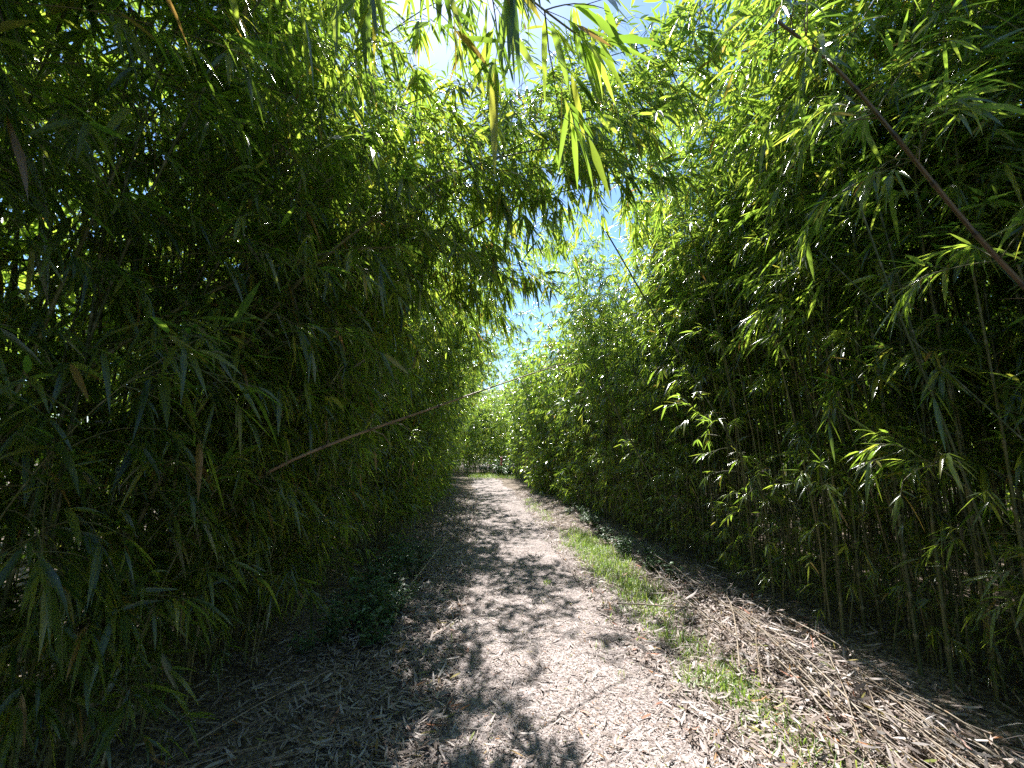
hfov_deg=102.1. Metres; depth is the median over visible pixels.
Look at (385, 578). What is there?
weed
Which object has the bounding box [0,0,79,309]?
bamboo
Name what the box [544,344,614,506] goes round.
bamboo
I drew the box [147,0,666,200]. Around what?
bamboo
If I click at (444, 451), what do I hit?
bamboo
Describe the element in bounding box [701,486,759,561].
bamboo
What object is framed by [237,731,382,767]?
fallen cane
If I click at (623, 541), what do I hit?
weed
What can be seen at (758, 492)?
bamboo
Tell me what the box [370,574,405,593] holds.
weed
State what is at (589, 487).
bamboo
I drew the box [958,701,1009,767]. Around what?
fallen cane
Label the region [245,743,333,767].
fallen cane
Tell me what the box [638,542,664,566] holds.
weed
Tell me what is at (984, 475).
bamboo
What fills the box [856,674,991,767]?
fallen cane
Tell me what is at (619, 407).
bamboo
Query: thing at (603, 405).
bamboo
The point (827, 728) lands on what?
fallen cane
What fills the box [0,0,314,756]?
bamboo
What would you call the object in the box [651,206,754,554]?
bamboo
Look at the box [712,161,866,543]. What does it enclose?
bamboo
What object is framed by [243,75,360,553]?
bamboo
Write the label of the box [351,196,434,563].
bamboo
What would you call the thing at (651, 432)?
bamboo
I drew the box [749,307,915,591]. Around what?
slanted cane
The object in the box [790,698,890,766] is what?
fallen cane
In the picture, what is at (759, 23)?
bamboo
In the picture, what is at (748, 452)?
bamboo
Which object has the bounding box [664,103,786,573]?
bamboo
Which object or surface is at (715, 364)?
bamboo
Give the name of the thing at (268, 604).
bamboo
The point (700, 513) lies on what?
bamboo
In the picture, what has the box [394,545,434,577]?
weed
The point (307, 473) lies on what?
bamboo
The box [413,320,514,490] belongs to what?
bamboo
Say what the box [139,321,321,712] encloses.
bamboo
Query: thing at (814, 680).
fallen cane
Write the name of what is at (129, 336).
bamboo
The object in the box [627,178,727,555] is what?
bamboo
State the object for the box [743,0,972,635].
bamboo
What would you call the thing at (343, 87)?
bamboo
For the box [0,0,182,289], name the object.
bamboo
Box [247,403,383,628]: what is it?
bamboo
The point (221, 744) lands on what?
fallen cane
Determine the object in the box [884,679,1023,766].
fallen cane
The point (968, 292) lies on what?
bamboo
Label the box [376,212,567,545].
bamboo
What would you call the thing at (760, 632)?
fallen cane
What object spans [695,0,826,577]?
bamboo
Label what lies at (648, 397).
bamboo
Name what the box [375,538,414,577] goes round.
weed
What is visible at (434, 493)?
bamboo
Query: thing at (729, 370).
bamboo
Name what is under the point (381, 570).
weed
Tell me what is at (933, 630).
bamboo
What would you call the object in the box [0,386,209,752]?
bamboo
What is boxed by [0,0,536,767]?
bamboo
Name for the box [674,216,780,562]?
bamboo
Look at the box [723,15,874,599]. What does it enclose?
bamboo
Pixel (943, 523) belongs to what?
bamboo
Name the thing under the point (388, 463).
bamboo
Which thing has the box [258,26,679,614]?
bamboo
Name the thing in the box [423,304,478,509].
bamboo
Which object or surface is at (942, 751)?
fallen cane
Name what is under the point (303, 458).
bamboo
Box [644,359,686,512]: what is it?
bamboo
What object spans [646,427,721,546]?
bamboo
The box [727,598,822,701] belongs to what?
fallen cane
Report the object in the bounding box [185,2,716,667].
bamboo
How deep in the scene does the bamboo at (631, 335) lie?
7.08 m
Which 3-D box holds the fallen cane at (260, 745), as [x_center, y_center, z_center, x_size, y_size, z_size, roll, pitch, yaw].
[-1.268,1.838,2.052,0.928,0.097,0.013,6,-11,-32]
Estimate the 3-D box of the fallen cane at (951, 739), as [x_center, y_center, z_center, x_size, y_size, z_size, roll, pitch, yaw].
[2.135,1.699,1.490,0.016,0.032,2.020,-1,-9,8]
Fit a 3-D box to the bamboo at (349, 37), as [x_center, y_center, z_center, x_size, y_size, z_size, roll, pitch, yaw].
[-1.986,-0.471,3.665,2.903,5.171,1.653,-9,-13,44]
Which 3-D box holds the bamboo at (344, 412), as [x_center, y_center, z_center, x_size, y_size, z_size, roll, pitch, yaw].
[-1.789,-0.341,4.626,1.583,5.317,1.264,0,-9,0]
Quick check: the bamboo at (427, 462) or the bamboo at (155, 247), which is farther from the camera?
the bamboo at (427, 462)
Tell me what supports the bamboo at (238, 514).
on the ground at (984, 690)
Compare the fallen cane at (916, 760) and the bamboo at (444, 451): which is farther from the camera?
the bamboo at (444, 451)
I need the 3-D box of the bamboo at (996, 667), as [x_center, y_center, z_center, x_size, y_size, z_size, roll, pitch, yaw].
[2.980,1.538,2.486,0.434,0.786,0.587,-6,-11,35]
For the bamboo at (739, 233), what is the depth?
4.77 m
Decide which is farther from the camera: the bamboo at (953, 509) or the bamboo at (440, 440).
the bamboo at (440, 440)
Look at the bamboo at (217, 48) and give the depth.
2.73 m
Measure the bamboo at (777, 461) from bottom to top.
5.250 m
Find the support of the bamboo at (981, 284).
on the ground at (984, 690)
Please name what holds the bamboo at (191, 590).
on the ground at (984, 690)
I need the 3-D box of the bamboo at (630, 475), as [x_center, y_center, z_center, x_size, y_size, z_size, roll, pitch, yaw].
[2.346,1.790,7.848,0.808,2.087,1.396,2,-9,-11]
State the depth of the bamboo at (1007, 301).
2.81 m
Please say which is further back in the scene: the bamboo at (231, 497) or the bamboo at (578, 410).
the bamboo at (578, 410)
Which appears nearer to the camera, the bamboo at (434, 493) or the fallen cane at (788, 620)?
the fallen cane at (788, 620)
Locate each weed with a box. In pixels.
[287,625,324,653]
[304,596,364,647]
[317,598,347,643]
[330,590,363,622]
[342,588,377,629]
[346,551,385,592]
[348,594,388,629]
[349,576,383,619]
[356,614,384,648]
[360,584,407,616]
[361,605,395,645]
[364,568,394,602]
[365,554,388,575]
[366,571,405,624]
[367,559,395,584]
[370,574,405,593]
[372,547,409,583]
[373,592,408,627]
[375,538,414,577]
[376,575,421,613]
[389,538,416,559]
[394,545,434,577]
[406,535,434,561]
[476,457,490,474]
[488,458,511,473]
[494,460,503,475]
[500,459,514,475]
[579,514,590,524]
[587,515,598,525]
[599,528,614,544]
[612,534,627,551]
[614,546,631,557]
[618,533,629,548]
[621,535,635,552]
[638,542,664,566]
[639,541,650,553]
[639,555,657,569]
[654,547,663,565]
[657,560,684,582]
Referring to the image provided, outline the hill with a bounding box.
[476,390,509,450]
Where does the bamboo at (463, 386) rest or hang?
on the ground at (984, 690)
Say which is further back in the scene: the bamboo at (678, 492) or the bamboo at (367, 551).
the bamboo at (678, 492)
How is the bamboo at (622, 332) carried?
on the ground at (984, 690)
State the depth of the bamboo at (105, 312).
2.91 m
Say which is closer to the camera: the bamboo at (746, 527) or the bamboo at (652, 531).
the bamboo at (746, 527)
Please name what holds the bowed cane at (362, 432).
on the ground at (984, 690)
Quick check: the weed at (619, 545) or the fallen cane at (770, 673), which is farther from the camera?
the weed at (619, 545)
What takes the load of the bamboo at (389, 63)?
on the ground at (984, 690)
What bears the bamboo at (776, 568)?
on the ground at (984, 690)
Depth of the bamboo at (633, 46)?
3.77 m
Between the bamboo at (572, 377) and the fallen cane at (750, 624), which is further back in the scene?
the bamboo at (572, 377)
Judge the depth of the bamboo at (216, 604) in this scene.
3.30 m
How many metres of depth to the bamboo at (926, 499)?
2.80 m
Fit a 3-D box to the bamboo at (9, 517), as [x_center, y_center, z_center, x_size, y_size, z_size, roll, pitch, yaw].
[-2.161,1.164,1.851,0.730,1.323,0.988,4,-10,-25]
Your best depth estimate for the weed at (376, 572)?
5.30 m
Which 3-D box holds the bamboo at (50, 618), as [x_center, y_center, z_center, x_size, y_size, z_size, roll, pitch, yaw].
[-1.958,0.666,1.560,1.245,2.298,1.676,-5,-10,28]
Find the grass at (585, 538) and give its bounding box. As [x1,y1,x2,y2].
[418,471,882,767]
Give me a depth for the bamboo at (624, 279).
8.01 m
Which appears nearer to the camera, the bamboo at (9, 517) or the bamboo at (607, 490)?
the bamboo at (9, 517)
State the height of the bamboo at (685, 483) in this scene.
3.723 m
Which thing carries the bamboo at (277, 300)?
on the ground at (984, 690)
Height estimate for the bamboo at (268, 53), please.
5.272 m
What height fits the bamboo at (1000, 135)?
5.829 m
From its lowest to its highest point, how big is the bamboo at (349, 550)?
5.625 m
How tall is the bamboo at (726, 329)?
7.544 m
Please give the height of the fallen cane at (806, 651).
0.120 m
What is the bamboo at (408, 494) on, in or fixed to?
on the ground at (984, 690)
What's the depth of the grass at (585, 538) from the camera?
4.00 m
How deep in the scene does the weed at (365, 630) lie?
3.38 m
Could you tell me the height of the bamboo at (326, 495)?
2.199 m
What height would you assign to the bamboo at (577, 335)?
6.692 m
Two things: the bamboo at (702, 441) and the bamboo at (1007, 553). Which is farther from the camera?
the bamboo at (702, 441)
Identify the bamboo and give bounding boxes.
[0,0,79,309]
[0,0,123,312]
[0,0,157,251]
[0,0,157,573]
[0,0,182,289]
[0,0,190,381]
[0,0,234,350]
[0,0,284,681]
[0,0,286,679]
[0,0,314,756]
[0,0,317,767]
[0,0,346,767]
[0,0,469,722]
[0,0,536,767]
[0,2,489,694]
[0,8,181,395]
[0,10,220,672]
[0,68,310,692]
[0,104,567,542]
[0,281,289,761]
[0,289,278,723]
[0,319,234,767]
[0,347,228,740]
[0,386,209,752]
[0,425,187,767]
[0,443,276,767]
[0,506,135,716]
[2,72,717,767]
[13,416,302,756]
[16,354,386,767]
[29,2,301,671]
[29,88,492,715]
[60,0,342,632]
[65,80,440,644]
[65,320,304,645]
[73,73,339,679]
[84,413,339,730]
[97,0,383,662]
[101,5,343,594]
[106,428,302,718]
[107,2,335,579]
[108,152,512,661]
[112,0,375,644]
[120,0,409,676]
[138,27,718,690]
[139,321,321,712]
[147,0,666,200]
[152,0,409,597]
[170,0,398,614]
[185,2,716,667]
[187,381,342,647]
[189,13,369,645]
[190,493,299,644]
[195,70,419,652]
[196,118,742,654]
[196,442,322,658]
[199,48,460,568]
[201,359,422,671]
[209,0,724,636]
[212,201,436,579]
[212,457,368,656]
[213,155,385,633]
[217,18,388,615]
[217,33,416,558]
[222,478,301,621]
[224,416,338,624]
[233,9,445,550]
[240,377,408,636]
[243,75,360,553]
[247,131,374,603]
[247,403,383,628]
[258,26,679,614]
[264,450,358,628]
[265,198,463,567]
[271,189,381,572]
[271,194,472,571]
[272,377,391,611]
[274,129,420,603]
[278,397,410,606]
[287,424,387,582]
[288,223,488,578]
[289,0,714,602]
[291,333,364,563]
[296,92,400,554]
[298,294,429,599]
[317,463,389,576]
[320,427,421,574]
[327,265,505,518]
[329,420,432,577]
[334,173,412,588]
[336,181,435,555]
[336,256,450,550]
[347,444,416,548]
[349,227,464,527]
[349,474,412,531]
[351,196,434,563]
[351,295,463,548]
[352,306,482,543]
[354,456,418,538]
[361,323,472,535]
[362,88,418,566]
[362,186,464,554]
[365,180,442,544]
[373,308,528,538]
[374,307,480,525]
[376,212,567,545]
[376,459,433,543]
[383,235,520,530]
[383,345,492,516]
[384,287,507,527]
[384,381,475,537]
[388,344,506,518]
[393,445,448,532]
[407,240,564,473]
[413,306,477,520]
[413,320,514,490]
[414,452,446,505]
[421,298,503,512]
[422,297,547,474]
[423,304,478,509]
[426,394,461,508]
[541,349,611,508]
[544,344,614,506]
[545,207,627,522]
[546,257,600,506]
[558,233,639,525]
[563,310,633,527]
[563,314,607,497]
[564,464,588,506]
[567,320,621,506]
[569,251,633,513]
[570,317,624,521]
[572,302,668,534]
[575,272,636,523]
[576,244,666,534]
[576,464,602,506]
[582,313,643,526]
[586,424,625,517]
[587,446,644,521]
[593,314,649,507]
[595,461,627,512]
[602,208,695,542]
[604,157,669,534]
[605,86,799,588]
[607,132,689,543]
[609,206,725,562]
[609,447,650,521]
[615,438,702,563]
[616,422,651,522]
[617,195,693,544]
[618,479,652,535]
[619,485,661,535]
[620,164,704,529]
[621,272,694,551]
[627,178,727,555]
[627,469,656,519]
[628,260,694,537]
[628,332,677,539]
[629,268,701,536]
[631,243,706,545]
[634,296,686,517]
[635,498,667,541]
[637,99,745,569]
[637,359,695,528]
[637,404,696,525]
[638,194,740,550]
[638,487,683,541]
[642,129,728,537]
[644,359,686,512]
[645,0,1018,606]
[646,151,774,556]
[646,198,738,569]
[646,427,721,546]
[647,128,736,549]
[650,296,740,553]
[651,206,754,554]
[652,456,714,560]
[654,391,810,609]
[657,442,701,547]
[657,472,709,556]
[658,54,803,573]
[660,76,787,572]
[661,16,848,607]
[663,49,780,571]
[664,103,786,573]
[666,195,762,553]
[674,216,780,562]
[676,156,805,565]
[676,230,779,556]
[676,482,720,539]
[677,0,1023,567]
[682,486,725,564]
[684,200,768,450]
[685,0,855,605]
[686,237,778,569]
[689,0,849,587]
[689,147,822,571]
[692,404,768,567]
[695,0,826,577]
[697,432,757,588]
[698,467,770,565]
[698,500,748,570]
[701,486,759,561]
[704,0,1023,337]
[704,131,882,599]
[705,501,761,581]
[706,0,1015,675]
[707,474,774,569]
[709,504,782,595]
[711,52,867,588]
[711,189,849,582]
[711,269,813,570]
[712,52,919,624]
[712,148,854,574]
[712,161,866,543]
[714,0,1023,643]
[720,493,797,584]
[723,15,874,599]
[728,0,1023,603]
[729,454,818,611]
[730,0,941,639]
[731,22,858,599]
[733,37,961,665]
[733,518,773,566]
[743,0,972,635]
[744,447,836,577]
[750,449,861,613]
[761,0,933,607]
[762,431,914,594]
[762,449,826,602]
[762,449,914,623]
[773,0,1023,138]
[774,467,877,610]
[777,64,965,623]
[786,1,1023,691]
[789,0,1023,696]
[794,0,1023,275]
[799,0,1023,659]
[800,501,888,612]
[800,528,856,610]
[816,0,1023,669]
[819,0,1023,683]
[822,400,945,618]
[823,0,1023,576]
[834,1,1023,545]
[840,413,1023,627]
[841,457,967,673]
[854,465,1022,651]
[858,0,1023,312]
[859,516,1015,665]
[860,424,1001,664]
[885,534,1023,695]
[895,1,1023,427]
[907,2,1023,342]
[911,0,1023,124]
[911,0,1023,295]
[913,56,1023,316]
[935,0,1023,274]
[938,11,1023,488]
[946,0,1023,338]
[947,577,1023,695]
[955,156,1023,472]
[958,316,1023,652]
[962,120,1023,314]
[988,543,1023,595]
[994,556,1020,572]
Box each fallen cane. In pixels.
[163,673,316,767]
[176,716,277,767]
[179,685,314,767]
[188,664,343,746]
[189,732,352,767]
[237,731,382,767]
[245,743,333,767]
[399,526,462,598]
[617,602,848,619]
[647,561,712,622]
[653,554,714,601]
[665,596,784,673]
[683,586,735,636]
[684,561,722,607]
[695,587,816,686]
[703,611,867,722]
[704,594,838,709]
[716,653,992,735]
[717,610,807,697]
[719,619,829,716]
[721,590,739,667]
[725,607,774,644]
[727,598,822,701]
[728,604,901,758]
[733,672,870,767]
[734,640,777,680]
[736,610,859,714]
[738,613,864,701]
[744,620,851,692]
[745,598,828,656]
[752,676,881,767]
[754,630,992,767]
[755,615,763,685]
[757,625,897,767]
[771,630,848,713]
[777,612,934,709]
[786,663,927,767]
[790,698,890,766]
[803,680,962,767]
[812,679,971,767]
[815,633,864,757]
[824,661,960,767]
[828,651,968,767]
[828,662,941,767]
[838,668,1023,764]
[838,697,873,767]
[839,638,887,746]
[845,694,949,767]
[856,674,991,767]
[859,667,967,767]
[864,741,956,767]
[865,666,994,767]
[867,690,978,767]
[872,688,973,767]
[875,687,983,765]
[880,730,964,767]
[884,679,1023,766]
[896,699,990,767]
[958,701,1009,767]
[961,731,1015,767]
[1000,678,1023,705]
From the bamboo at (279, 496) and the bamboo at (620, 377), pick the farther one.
the bamboo at (620, 377)
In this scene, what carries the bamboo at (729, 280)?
on the ground at (984, 690)
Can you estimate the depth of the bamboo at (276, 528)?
3.48 m
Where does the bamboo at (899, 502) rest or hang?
on the ground at (984, 690)
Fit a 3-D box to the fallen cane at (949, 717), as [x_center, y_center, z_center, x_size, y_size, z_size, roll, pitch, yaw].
[2.042,1.914,2.694,0.077,0.083,1.446,7,-16,-36]
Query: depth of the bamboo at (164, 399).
1.45 m
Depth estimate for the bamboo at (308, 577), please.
3.62 m
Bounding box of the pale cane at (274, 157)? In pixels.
[68,134,306,555]
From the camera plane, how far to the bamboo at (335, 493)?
3.74 m
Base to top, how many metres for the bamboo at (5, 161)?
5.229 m
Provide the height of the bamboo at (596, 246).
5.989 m
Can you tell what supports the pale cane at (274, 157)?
on the ground at (984, 690)
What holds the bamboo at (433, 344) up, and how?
on the ground at (984, 690)
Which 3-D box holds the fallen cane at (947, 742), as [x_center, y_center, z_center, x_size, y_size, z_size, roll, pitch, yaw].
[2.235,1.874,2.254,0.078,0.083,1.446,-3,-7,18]
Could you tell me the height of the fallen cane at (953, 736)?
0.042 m
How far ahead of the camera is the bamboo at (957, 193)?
2.60 m
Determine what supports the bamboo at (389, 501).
on the ground at (984, 690)
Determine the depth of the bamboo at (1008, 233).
2.35 m
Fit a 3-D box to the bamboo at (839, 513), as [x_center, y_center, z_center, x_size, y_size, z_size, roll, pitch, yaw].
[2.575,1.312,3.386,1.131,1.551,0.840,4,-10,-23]
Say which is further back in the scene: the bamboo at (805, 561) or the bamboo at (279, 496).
the bamboo at (805, 561)
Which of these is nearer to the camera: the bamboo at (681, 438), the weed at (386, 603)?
the weed at (386, 603)
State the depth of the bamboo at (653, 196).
6.76 m
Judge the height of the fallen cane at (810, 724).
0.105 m
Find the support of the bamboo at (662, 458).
on the ground at (984, 690)
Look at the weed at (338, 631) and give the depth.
3.41 m
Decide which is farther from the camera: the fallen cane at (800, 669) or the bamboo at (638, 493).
the bamboo at (638, 493)
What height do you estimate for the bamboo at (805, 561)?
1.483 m
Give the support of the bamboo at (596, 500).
on the ground at (984, 690)
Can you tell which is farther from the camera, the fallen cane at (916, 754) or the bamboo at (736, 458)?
the bamboo at (736, 458)
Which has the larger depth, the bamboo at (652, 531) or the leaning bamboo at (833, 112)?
the bamboo at (652, 531)
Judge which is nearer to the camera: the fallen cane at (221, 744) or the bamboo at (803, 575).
the fallen cane at (221, 744)
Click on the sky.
(440, 53)
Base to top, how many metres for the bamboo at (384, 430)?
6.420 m
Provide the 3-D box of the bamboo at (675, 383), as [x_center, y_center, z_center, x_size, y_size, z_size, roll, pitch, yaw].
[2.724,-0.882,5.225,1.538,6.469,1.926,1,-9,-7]
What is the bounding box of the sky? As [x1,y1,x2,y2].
[0,0,1021,421]
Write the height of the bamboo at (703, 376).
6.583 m
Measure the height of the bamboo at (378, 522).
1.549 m
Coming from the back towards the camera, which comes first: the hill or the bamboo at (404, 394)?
the hill
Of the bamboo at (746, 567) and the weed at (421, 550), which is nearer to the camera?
the bamboo at (746, 567)
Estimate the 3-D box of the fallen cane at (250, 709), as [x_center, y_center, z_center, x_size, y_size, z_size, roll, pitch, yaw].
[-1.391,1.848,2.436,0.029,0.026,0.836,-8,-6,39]
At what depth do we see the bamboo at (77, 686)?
2.40 m
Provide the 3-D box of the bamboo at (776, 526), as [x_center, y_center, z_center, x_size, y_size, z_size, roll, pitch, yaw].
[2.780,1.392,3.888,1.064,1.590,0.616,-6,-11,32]
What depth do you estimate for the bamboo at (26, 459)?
1.69 m
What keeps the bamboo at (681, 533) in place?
on the ground at (984, 690)
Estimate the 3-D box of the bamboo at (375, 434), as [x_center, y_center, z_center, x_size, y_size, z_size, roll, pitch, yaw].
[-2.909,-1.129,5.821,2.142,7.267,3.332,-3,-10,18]
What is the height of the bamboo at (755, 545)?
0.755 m
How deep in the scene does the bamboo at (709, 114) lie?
4.11 m
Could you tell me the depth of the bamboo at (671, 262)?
5.12 m
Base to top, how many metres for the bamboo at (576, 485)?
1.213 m
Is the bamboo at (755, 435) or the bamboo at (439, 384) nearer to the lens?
the bamboo at (755, 435)
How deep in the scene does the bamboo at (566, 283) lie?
9.67 m
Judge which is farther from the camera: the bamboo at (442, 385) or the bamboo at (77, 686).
the bamboo at (442, 385)
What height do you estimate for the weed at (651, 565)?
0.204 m
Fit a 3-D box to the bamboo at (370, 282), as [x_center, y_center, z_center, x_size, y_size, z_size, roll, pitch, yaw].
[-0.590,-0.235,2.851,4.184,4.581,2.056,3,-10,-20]
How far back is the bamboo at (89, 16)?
2.15 m
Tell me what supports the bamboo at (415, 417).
on the ground at (984, 690)
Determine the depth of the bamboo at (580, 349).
8.69 m
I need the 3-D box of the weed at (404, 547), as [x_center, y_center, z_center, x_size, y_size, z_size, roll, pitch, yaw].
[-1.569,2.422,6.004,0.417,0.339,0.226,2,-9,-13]
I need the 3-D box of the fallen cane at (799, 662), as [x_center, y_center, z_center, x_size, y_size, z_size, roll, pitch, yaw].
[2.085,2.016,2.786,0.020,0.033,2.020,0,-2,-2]
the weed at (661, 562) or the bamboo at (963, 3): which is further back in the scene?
the weed at (661, 562)
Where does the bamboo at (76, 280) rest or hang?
on the ground at (984, 690)
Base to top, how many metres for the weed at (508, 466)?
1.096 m
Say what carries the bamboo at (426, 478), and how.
on the ground at (984, 690)
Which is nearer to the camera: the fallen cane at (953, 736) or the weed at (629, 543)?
the fallen cane at (953, 736)
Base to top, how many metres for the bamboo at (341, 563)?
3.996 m
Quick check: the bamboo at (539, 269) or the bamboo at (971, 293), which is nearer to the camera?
the bamboo at (971, 293)
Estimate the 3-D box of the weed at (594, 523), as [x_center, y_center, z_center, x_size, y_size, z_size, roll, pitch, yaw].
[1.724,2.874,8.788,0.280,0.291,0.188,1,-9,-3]
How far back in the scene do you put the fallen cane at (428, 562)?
5.31 m
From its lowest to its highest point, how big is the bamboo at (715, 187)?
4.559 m
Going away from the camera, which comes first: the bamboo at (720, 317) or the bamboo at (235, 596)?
the bamboo at (235, 596)
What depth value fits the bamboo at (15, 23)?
1.44 m
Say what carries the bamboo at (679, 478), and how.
on the ground at (984, 690)
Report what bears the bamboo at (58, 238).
on the ground at (984, 690)
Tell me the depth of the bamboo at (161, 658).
1.79 m
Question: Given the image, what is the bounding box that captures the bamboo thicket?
[0,0,1023,767]
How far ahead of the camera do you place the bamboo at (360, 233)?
5.25 m
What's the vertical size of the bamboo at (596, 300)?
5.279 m
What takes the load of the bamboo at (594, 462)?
on the ground at (984, 690)
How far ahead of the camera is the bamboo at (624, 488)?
8.19 m
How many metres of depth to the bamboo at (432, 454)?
7.84 m
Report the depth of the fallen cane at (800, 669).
2.50 m
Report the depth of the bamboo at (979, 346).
2.56 m
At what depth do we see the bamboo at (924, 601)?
2.52 m
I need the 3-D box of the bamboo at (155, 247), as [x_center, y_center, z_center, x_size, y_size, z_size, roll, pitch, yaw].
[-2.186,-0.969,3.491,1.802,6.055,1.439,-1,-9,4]
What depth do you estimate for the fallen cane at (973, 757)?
2.19 m
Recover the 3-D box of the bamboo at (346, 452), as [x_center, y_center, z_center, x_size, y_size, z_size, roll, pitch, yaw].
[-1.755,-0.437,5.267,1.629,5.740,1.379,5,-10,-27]
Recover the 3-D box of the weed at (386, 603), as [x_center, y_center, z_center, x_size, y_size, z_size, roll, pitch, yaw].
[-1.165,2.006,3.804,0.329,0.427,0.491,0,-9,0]
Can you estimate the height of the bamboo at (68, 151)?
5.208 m
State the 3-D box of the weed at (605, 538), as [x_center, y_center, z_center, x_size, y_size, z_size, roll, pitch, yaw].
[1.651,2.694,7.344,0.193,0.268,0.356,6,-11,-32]
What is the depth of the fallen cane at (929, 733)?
2.19 m
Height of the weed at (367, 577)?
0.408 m
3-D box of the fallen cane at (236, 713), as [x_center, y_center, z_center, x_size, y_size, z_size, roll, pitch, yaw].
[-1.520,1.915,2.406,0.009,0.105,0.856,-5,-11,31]
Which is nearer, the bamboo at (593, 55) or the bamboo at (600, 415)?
the bamboo at (593, 55)
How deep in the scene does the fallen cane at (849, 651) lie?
2.95 m
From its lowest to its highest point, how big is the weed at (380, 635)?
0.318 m
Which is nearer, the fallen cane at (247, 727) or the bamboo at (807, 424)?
the fallen cane at (247, 727)
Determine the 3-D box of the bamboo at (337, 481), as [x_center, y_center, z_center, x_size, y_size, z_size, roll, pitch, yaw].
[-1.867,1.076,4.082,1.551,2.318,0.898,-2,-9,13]
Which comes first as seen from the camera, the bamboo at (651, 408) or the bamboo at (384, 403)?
the bamboo at (384, 403)
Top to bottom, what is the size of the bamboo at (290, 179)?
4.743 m
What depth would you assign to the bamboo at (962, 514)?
3.10 m
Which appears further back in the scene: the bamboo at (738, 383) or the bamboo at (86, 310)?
the bamboo at (738, 383)
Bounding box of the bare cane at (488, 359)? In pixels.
[406,340,586,526]
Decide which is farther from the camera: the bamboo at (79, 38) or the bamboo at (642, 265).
the bamboo at (642, 265)
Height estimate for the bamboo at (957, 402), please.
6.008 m
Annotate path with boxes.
[388,473,768,767]
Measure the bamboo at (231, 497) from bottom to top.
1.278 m
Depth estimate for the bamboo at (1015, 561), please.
3.24 m
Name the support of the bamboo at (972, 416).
on the ground at (984, 690)
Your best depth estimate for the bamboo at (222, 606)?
2.91 m
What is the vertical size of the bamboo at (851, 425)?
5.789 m
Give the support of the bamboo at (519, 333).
on the ground at (984, 690)
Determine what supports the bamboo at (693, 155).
on the ground at (984, 690)
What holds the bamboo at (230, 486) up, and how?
on the ground at (984, 690)
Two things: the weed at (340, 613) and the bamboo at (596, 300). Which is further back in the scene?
the bamboo at (596, 300)
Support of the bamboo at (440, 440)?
on the ground at (984, 690)
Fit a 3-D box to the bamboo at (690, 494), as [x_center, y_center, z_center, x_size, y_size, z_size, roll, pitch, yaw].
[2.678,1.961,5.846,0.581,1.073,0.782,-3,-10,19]
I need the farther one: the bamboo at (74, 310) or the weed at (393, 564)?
the weed at (393, 564)
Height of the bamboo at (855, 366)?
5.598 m
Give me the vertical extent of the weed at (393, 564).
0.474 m
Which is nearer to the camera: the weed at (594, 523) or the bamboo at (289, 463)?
the bamboo at (289, 463)
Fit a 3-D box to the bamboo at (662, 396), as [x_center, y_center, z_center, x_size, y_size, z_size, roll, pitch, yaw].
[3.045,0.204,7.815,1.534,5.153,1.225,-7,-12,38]
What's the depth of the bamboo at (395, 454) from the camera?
5.63 m
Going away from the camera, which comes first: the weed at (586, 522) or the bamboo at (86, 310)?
the bamboo at (86, 310)
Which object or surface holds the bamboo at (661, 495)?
on the ground at (984, 690)
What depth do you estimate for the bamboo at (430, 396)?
9.02 m
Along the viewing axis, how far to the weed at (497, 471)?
25.50 m
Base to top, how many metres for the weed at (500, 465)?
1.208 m
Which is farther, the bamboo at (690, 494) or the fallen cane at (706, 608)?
the bamboo at (690, 494)
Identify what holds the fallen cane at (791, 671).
on the ground at (984, 690)
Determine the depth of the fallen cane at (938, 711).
2.35 m
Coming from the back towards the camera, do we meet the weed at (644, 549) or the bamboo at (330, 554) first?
the weed at (644, 549)
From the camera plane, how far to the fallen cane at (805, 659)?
2.93 m
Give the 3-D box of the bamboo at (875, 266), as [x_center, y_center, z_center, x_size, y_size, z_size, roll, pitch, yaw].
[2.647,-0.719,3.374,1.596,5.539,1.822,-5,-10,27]
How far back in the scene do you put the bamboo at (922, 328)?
2.55 m
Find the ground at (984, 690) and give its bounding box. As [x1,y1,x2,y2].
[0,452,1023,767]
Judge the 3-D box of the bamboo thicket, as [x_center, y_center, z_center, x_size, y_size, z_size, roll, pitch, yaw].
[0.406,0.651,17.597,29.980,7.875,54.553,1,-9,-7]
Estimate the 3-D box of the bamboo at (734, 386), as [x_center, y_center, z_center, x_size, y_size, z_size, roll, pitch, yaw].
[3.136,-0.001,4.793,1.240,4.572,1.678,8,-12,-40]
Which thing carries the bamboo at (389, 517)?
on the ground at (984, 690)
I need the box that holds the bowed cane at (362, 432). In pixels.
[191,359,589,595]
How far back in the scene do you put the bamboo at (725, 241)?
5.01 m

